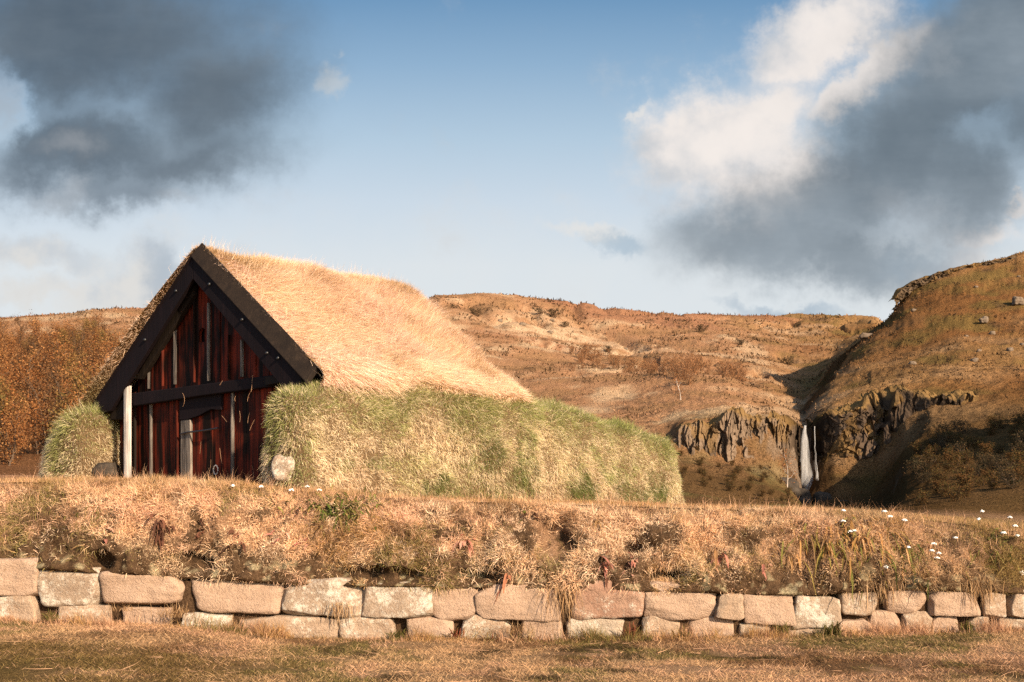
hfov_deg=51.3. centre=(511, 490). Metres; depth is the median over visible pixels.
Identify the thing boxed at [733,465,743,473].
heath bush
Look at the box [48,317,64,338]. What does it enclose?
birch tree
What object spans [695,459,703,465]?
heath bush
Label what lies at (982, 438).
heath bush
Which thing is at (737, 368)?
birch shrub
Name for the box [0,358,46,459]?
birch tree
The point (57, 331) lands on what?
birch tree
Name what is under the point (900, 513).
bank stalks
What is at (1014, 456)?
heath bush
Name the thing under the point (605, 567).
dock plant
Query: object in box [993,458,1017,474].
heath bush
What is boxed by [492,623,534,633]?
grass tuft
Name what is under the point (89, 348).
birch tree
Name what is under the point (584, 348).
birch shrub
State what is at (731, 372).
birch shrub
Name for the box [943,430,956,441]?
heath bush
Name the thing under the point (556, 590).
grass tuft
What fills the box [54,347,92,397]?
birch tree
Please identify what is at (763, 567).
dock plant
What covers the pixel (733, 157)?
sky
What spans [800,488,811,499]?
boulder
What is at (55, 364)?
birch tree
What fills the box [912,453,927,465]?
heath bush
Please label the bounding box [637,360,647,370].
birch shrub
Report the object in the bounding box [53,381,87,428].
birch tree
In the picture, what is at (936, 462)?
heath bush
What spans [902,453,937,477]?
heath bush
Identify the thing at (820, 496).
boulder
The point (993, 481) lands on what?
heath bush
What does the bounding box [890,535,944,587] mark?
sedge clump
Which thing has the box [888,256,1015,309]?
rock outcrop
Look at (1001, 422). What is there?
heath bush
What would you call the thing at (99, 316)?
birch tree
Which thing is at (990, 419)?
heath bush
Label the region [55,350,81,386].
birch tree
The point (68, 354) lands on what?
birch tree
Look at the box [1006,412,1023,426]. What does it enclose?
heath bush
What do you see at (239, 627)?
grass tuft
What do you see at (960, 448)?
heath bush
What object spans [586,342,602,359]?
birch shrub
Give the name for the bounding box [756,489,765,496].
heath bush
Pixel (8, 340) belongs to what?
birch tree
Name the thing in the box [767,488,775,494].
heath bush
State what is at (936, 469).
heath bush
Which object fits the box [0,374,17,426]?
birch tree
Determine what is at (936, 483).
heath bush
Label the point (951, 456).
heath bush
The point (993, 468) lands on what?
heath bush
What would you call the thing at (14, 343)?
birch tree
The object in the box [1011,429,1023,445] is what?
heath bush
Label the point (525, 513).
dock plant
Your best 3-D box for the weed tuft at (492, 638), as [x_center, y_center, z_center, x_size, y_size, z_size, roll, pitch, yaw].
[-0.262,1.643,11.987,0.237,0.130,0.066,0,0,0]
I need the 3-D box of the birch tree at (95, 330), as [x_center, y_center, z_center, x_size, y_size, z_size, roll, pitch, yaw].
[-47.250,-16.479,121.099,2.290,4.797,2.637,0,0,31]
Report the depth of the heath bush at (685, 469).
78.88 m
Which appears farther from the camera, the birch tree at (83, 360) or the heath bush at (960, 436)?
the birch tree at (83, 360)
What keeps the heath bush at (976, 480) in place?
on the hills
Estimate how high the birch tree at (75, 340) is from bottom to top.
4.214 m
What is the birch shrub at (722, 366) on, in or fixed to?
on the hills
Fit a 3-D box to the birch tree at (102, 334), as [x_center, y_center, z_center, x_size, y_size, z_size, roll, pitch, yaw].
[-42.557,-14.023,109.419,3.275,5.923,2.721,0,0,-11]
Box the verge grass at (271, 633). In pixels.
[0,606,1023,644]
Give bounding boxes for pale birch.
[672,373,685,399]
[778,448,799,487]
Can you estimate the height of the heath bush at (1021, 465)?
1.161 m
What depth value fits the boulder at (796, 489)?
89.64 m
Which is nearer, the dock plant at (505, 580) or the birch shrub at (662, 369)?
the dock plant at (505, 580)
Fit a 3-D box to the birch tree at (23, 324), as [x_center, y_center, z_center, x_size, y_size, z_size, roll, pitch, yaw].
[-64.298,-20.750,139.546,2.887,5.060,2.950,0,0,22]
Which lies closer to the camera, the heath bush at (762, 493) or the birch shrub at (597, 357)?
the heath bush at (762, 493)
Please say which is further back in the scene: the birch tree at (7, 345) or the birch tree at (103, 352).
the birch tree at (7, 345)
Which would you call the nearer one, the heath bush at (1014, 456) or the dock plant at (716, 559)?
the dock plant at (716, 559)
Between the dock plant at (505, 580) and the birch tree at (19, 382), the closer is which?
the dock plant at (505, 580)
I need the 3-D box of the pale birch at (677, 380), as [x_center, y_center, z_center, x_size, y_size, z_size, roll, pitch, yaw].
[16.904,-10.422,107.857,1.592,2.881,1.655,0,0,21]
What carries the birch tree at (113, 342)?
on the hills
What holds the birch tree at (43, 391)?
on the hills
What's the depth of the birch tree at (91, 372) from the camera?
74.96 m
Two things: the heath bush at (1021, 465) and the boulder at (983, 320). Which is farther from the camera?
the boulder at (983, 320)
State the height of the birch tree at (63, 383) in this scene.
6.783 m
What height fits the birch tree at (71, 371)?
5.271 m
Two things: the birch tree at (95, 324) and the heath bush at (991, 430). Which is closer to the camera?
the heath bush at (991, 430)
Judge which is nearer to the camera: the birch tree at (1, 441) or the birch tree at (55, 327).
the birch tree at (1, 441)
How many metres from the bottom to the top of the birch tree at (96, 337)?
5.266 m
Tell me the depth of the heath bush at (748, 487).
75.17 m
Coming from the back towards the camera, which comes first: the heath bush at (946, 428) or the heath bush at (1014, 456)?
the heath bush at (946, 428)
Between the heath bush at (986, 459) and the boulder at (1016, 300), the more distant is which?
the boulder at (1016, 300)
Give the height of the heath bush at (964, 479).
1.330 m
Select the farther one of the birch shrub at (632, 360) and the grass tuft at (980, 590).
the birch shrub at (632, 360)
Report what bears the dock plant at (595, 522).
on the turf bank
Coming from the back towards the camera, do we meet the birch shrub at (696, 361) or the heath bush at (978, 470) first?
the birch shrub at (696, 361)
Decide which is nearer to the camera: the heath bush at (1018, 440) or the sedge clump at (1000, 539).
the sedge clump at (1000, 539)
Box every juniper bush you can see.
[469,307,483,316]
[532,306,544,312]
[541,308,565,317]
[560,321,569,326]
[600,345,610,351]
[693,324,707,331]
[736,338,745,344]
[777,355,794,364]
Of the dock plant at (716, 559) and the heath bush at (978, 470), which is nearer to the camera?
the dock plant at (716, 559)
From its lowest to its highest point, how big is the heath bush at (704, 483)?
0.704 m
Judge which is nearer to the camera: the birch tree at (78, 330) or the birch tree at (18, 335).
the birch tree at (78, 330)
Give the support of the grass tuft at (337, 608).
attached to the stone wall
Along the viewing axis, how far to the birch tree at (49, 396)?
70.21 m
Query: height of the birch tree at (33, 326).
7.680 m
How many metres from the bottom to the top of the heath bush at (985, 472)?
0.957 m
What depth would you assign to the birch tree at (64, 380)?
79.67 m
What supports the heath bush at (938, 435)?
on the hills
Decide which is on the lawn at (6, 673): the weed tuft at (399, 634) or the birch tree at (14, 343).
the weed tuft at (399, 634)
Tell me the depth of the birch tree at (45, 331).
120.95 m
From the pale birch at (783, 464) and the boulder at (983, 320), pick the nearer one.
the pale birch at (783, 464)
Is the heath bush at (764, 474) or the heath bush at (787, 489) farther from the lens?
the heath bush at (764, 474)
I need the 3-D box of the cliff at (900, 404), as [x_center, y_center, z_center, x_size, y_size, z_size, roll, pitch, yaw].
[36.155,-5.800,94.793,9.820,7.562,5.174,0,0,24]
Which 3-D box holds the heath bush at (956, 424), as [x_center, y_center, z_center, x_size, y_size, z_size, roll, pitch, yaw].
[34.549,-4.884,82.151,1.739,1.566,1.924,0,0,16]
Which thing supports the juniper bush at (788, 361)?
on the hills
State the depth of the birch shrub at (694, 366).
132.55 m
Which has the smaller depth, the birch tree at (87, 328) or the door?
the door
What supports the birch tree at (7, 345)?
on the hills
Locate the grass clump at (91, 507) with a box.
[46,479,153,524]
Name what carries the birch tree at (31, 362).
on the hills
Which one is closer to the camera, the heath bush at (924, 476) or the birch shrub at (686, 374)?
the heath bush at (924, 476)
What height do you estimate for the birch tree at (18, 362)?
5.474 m
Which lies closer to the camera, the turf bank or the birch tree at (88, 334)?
the turf bank
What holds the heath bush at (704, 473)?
on the hills
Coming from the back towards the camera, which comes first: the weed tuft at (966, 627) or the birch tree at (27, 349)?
the birch tree at (27, 349)
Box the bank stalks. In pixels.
[0,464,1023,579]
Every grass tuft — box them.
[38,608,60,620]
[107,600,141,610]
[150,601,193,617]
[229,620,247,632]
[318,602,362,626]
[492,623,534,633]
[532,584,587,627]
[774,621,797,632]
[864,579,905,610]
[959,580,1004,613]
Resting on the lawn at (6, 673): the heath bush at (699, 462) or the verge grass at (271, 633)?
the verge grass at (271, 633)
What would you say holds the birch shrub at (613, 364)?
on the hills
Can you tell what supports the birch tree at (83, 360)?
on the hills
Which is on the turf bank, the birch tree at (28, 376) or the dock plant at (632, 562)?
the dock plant at (632, 562)
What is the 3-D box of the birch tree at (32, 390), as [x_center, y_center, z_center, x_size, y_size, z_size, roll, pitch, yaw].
[-28.435,-4.735,64.765,3.248,5.571,3.178,0,0,-27]
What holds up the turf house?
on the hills
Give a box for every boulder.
[781,477,801,497]
[799,497,811,505]
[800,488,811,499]
[811,491,831,503]
[858,333,872,338]
[979,317,988,323]
[1011,296,1023,305]
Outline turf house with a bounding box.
[35,231,687,504]
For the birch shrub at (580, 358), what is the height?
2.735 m
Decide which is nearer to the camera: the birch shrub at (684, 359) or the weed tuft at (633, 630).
the weed tuft at (633, 630)
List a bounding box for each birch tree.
[0,316,11,343]
[0,327,17,373]
[0,331,16,393]
[0,352,26,430]
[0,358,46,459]
[0,368,39,455]
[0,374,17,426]
[0,394,24,454]
[0,396,35,465]
[1,336,14,371]
[5,350,41,403]
[6,333,50,423]
[6,354,33,416]
[7,332,21,362]
[7,350,37,383]
[7,382,27,421]
[8,367,40,417]
[9,324,26,346]
[9,347,25,368]
[12,314,28,343]
[14,309,44,355]
[14,389,27,422]
[15,328,26,348]
[15,366,65,444]
[19,332,37,355]
[20,353,69,442]
[21,339,36,358]
[21,349,43,389]
[22,386,55,453]
[25,336,50,375]
[27,314,43,336]
[32,357,83,436]
[33,348,55,381]
[35,328,75,376]
[36,318,57,351]
[36,387,54,428]
[38,377,55,416]
[40,337,48,355]
[41,360,84,438]
[42,333,59,359]
[44,352,73,401]
[44,363,90,443]
[46,361,72,428]
[47,327,73,357]
[47,366,97,435]
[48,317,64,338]
[49,321,65,348]
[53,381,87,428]
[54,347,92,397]
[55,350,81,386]
[58,321,77,345]
[60,342,79,378]
[61,363,83,383]
[66,326,87,359]
[66,331,80,355]
[70,340,95,382]
[73,352,92,376]
[74,315,93,351]
[75,315,91,348]
[80,322,100,345]
[81,327,111,370]
[81,335,98,364]
[81,344,107,377]
[82,324,94,347]
[82,362,100,388]
[83,325,99,350]
[83,357,103,389]
[89,308,107,332]
[89,319,102,335]
[89,326,103,346]
[90,318,101,337]
[90,339,117,369]
[90,340,110,367]
[97,320,114,339]
[99,323,130,362]
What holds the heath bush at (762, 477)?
on the hills
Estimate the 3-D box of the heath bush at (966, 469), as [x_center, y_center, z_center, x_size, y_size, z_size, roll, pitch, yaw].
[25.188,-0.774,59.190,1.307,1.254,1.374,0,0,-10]
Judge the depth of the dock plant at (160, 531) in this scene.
12.16 m
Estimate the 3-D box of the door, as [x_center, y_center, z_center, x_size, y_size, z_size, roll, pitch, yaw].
[-4.584,-0.579,15.703,1.045,1.458,0.119,0,0,40]
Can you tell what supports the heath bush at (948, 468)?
on the hills
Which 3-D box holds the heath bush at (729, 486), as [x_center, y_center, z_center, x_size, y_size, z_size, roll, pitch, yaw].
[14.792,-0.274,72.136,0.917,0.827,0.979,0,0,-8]
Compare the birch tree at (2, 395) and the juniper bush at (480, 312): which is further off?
the juniper bush at (480, 312)
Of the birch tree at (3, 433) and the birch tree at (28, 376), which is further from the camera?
the birch tree at (28, 376)
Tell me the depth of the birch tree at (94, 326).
134.04 m
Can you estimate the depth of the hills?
123.94 m
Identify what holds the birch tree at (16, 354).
on the hills
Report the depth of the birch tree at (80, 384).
66.22 m
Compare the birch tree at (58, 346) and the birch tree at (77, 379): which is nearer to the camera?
the birch tree at (77, 379)
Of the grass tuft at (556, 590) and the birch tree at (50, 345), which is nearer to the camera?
the grass tuft at (556, 590)
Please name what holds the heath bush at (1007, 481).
on the hills
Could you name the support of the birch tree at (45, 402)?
on the hills
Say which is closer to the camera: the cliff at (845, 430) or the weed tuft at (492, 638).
the weed tuft at (492, 638)
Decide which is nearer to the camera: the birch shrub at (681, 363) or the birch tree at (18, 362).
the birch tree at (18, 362)
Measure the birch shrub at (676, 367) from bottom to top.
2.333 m
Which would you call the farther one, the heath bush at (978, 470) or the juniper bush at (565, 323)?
the juniper bush at (565, 323)
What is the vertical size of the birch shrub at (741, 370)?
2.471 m
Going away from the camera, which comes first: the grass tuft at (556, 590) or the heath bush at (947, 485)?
the grass tuft at (556, 590)
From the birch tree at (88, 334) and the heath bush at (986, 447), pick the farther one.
the birch tree at (88, 334)
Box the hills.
[0,252,1023,531]
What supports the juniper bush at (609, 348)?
on the hills
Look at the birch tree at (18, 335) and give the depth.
137.13 m
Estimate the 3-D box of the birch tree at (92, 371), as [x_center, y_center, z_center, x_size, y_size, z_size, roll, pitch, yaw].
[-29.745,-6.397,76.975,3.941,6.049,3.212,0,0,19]
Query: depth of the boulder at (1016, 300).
135.55 m
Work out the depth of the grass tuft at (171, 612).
11.99 m
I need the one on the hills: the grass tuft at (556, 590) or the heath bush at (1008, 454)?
the heath bush at (1008, 454)
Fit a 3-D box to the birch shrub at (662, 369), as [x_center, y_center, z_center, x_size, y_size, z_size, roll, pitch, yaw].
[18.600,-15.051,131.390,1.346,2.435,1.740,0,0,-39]
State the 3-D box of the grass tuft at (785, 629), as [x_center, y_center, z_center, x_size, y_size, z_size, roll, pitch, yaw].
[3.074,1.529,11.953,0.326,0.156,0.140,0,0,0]
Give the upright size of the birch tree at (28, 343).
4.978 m
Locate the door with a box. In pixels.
[180,409,222,481]
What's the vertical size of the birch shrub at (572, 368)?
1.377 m
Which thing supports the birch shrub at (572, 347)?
on the hills
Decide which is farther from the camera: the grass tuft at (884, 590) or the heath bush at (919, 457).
the heath bush at (919, 457)
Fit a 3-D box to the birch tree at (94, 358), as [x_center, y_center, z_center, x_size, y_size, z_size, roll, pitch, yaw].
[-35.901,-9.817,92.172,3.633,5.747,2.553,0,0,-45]
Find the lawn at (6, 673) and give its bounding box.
[0,619,1023,681]
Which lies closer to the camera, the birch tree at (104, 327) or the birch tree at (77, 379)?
the birch tree at (77, 379)
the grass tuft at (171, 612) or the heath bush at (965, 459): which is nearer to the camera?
the grass tuft at (171, 612)
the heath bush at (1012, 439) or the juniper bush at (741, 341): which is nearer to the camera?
the heath bush at (1012, 439)
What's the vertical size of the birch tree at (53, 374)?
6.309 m
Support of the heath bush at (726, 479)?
on the hills
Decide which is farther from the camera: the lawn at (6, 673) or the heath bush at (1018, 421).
the heath bush at (1018, 421)
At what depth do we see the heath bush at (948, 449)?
70.54 m
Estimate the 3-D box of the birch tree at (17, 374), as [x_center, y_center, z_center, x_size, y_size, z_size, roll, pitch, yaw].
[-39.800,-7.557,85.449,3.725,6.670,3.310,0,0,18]
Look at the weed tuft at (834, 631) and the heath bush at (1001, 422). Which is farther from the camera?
the heath bush at (1001, 422)
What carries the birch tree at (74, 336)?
on the hills
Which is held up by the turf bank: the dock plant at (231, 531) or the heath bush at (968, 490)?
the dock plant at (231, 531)
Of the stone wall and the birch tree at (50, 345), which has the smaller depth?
the stone wall
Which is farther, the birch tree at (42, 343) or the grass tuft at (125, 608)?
the birch tree at (42, 343)
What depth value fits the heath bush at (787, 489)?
81.43 m
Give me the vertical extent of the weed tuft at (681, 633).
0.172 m
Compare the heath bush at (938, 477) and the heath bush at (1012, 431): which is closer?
the heath bush at (938, 477)
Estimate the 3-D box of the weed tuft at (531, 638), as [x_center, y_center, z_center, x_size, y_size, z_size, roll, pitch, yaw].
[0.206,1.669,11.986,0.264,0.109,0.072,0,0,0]
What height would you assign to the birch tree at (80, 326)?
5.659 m
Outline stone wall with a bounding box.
[0,557,1023,639]
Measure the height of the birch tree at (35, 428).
4.884 m
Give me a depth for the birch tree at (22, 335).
135.10 m
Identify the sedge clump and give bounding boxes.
[749,506,925,608]
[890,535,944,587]
[943,521,1023,586]
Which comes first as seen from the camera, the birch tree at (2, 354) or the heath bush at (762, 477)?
the heath bush at (762, 477)
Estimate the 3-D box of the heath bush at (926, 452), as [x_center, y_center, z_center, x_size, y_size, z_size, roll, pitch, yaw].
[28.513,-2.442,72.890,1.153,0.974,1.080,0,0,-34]
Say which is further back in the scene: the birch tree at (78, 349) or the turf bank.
the birch tree at (78, 349)
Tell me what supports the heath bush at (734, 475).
on the hills
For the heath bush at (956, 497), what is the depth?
51.90 m
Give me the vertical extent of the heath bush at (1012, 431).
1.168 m
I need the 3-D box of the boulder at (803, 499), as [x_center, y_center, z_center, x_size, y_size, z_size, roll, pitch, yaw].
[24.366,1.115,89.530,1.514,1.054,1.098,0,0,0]
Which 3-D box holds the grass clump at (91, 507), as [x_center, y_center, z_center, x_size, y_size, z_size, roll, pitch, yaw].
[-4.899,0.155,12.519,1.522,0.598,0.788,0,0,27]
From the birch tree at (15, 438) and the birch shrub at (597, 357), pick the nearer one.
the birch tree at (15, 438)
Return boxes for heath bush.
[679,466,688,473]
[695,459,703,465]
[699,469,708,475]
[700,478,708,486]
[723,476,734,482]
[724,481,736,490]
[730,473,738,479]
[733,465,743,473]
[743,483,751,490]
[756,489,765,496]
[757,474,764,481]
[761,471,771,477]
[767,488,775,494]
[784,486,791,493]
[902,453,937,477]
[908,440,927,454]
[911,488,932,504]
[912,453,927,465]
[914,471,932,483]
[922,448,935,459]
[926,430,954,445]
[927,444,940,454]
[927,464,943,476]
[928,479,943,492]
[929,453,943,466]
[931,421,954,434]
[932,468,950,482]
[934,439,952,448]
[935,482,956,496]
[940,445,958,460]
[941,460,957,470]
[941,486,969,500]
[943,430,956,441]
[943,451,964,467]
[944,439,978,456]
[950,418,973,432]
[951,465,975,484]
[952,471,979,488]
[953,433,964,441]
[955,448,976,463]
[957,484,974,496]
[958,435,980,451]
[963,463,986,476]
[970,452,1004,469]
[972,474,987,486]
[973,436,984,447]
[974,452,1000,464]
[977,441,999,454]
[980,457,1011,473]
[980,468,998,479]
[982,419,1002,434]
[982,475,999,489]
[985,413,1006,427]
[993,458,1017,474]
[994,418,1009,428]
[994,443,1006,452]
[996,467,1023,488]
[997,466,1023,483]
[1000,441,1023,454]
[1003,451,1015,462]
[1004,423,1022,436]
[1004,447,1023,467]
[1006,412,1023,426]
[1008,432,1019,444]
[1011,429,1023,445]
[1013,461,1023,479]
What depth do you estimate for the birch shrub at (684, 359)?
137.12 m
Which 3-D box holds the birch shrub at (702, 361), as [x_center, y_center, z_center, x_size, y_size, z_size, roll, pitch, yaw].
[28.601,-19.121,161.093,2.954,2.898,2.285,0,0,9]
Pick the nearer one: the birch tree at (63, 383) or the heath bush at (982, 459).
the heath bush at (982, 459)
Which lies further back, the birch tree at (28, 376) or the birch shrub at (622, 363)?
the birch shrub at (622, 363)
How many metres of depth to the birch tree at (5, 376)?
74.51 m
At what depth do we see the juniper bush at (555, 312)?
226.22 m
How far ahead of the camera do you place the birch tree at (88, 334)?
124.61 m
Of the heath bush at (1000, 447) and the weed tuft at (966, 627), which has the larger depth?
the heath bush at (1000, 447)
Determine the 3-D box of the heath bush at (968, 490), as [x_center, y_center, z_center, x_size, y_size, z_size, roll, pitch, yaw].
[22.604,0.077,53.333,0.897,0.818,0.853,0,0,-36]
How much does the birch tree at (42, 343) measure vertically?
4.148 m
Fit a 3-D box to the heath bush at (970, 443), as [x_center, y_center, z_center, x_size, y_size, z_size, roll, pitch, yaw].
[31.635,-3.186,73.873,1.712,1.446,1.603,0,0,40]
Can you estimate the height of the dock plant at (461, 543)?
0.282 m
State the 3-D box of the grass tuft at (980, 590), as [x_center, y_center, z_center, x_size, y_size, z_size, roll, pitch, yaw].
[5.316,1.205,12.011,0.515,0.385,0.117,0,0,0]
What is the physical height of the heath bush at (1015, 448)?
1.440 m
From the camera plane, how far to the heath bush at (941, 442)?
77.98 m
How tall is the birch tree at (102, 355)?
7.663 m
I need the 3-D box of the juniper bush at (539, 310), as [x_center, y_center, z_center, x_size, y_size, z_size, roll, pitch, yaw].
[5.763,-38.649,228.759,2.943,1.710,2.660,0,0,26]
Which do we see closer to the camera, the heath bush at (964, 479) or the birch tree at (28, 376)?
the heath bush at (964, 479)
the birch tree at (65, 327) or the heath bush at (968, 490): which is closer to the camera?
the heath bush at (968, 490)
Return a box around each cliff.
[674,406,800,478]
[805,389,883,462]
[875,384,978,445]
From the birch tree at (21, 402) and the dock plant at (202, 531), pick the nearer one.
the dock plant at (202, 531)
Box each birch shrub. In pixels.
[565,345,576,354]
[568,363,577,370]
[578,352,584,364]
[579,341,590,359]
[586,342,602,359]
[591,353,601,366]
[608,351,623,368]
[620,353,633,367]
[624,357,638,367]
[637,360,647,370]
[659,359,666,374]
[661,356,678,375]
[663,354,679,369]
[671,361,683,376]
[675,353,693,371]
[675,358,694,377]
[679,368,698,383]
[689,363,698,372]
[691,356,702,373]
[696,354,710,370]
[714,357,732,375]
[722,363,738,377]
[730,363,746,375]
[730,367,745,381]
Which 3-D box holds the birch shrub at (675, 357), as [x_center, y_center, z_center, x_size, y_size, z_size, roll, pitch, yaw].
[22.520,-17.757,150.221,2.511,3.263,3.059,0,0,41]
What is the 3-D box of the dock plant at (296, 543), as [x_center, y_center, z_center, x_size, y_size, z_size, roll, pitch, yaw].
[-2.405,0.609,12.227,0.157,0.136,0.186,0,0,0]
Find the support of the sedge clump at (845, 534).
on the turf bank
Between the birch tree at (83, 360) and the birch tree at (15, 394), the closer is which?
the birch tree at (15, 394)
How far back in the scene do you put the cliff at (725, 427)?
90.30 m
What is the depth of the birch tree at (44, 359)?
95.53 m
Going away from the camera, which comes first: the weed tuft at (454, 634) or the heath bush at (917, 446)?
the weed tuft at (454, 634)
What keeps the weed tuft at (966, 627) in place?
on the lawn at (6, 673)
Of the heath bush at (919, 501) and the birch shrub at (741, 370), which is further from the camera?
the birch shrub at (741, 370)
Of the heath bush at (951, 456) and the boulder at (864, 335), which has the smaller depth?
the heath bush at (951, 456)
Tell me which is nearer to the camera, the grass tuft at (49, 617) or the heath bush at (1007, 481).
the grass tuft at (49, 617)
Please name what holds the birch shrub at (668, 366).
on the hills
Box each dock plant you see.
[148,514,174,549]
[194,520,203,551]
[218,527,245,554]
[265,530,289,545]
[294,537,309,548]
[451,534,475,556]
[494,573,517,604]
[518,506,539,523]
[585,515,614,540]
[597,550,613,587]
[622,552,637,575]
[710,549,728,567]
[762,564,772,580]
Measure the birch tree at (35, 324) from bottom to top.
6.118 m
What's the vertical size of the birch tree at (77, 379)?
6.107 m
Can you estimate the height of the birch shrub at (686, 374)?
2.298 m
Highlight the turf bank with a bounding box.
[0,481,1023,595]
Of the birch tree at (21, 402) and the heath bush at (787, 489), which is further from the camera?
the heath bush at (787, 489)
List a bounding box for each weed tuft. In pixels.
[386,628,412,639]
[447,626,465,636]
[479,631,498,641]
[521,635,539,641]
[619,622,645,636]
[671,626,694,639]
[814,620,844,635]
[956,618,975,630]
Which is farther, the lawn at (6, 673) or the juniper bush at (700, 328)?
the juniper bush at (700, 328)
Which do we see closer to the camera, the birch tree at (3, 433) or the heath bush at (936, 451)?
the birch tree at (3, 433)
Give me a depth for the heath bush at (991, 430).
78.69 m
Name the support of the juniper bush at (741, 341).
on the hills
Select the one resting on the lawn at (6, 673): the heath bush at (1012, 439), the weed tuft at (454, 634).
the weed tuft at (454, 634)
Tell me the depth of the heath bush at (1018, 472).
54.92 m
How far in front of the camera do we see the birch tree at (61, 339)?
116.39 m
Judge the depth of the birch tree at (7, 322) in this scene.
137.81 m
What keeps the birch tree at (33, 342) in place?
on the hills
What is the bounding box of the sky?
[0,0,1023,321]

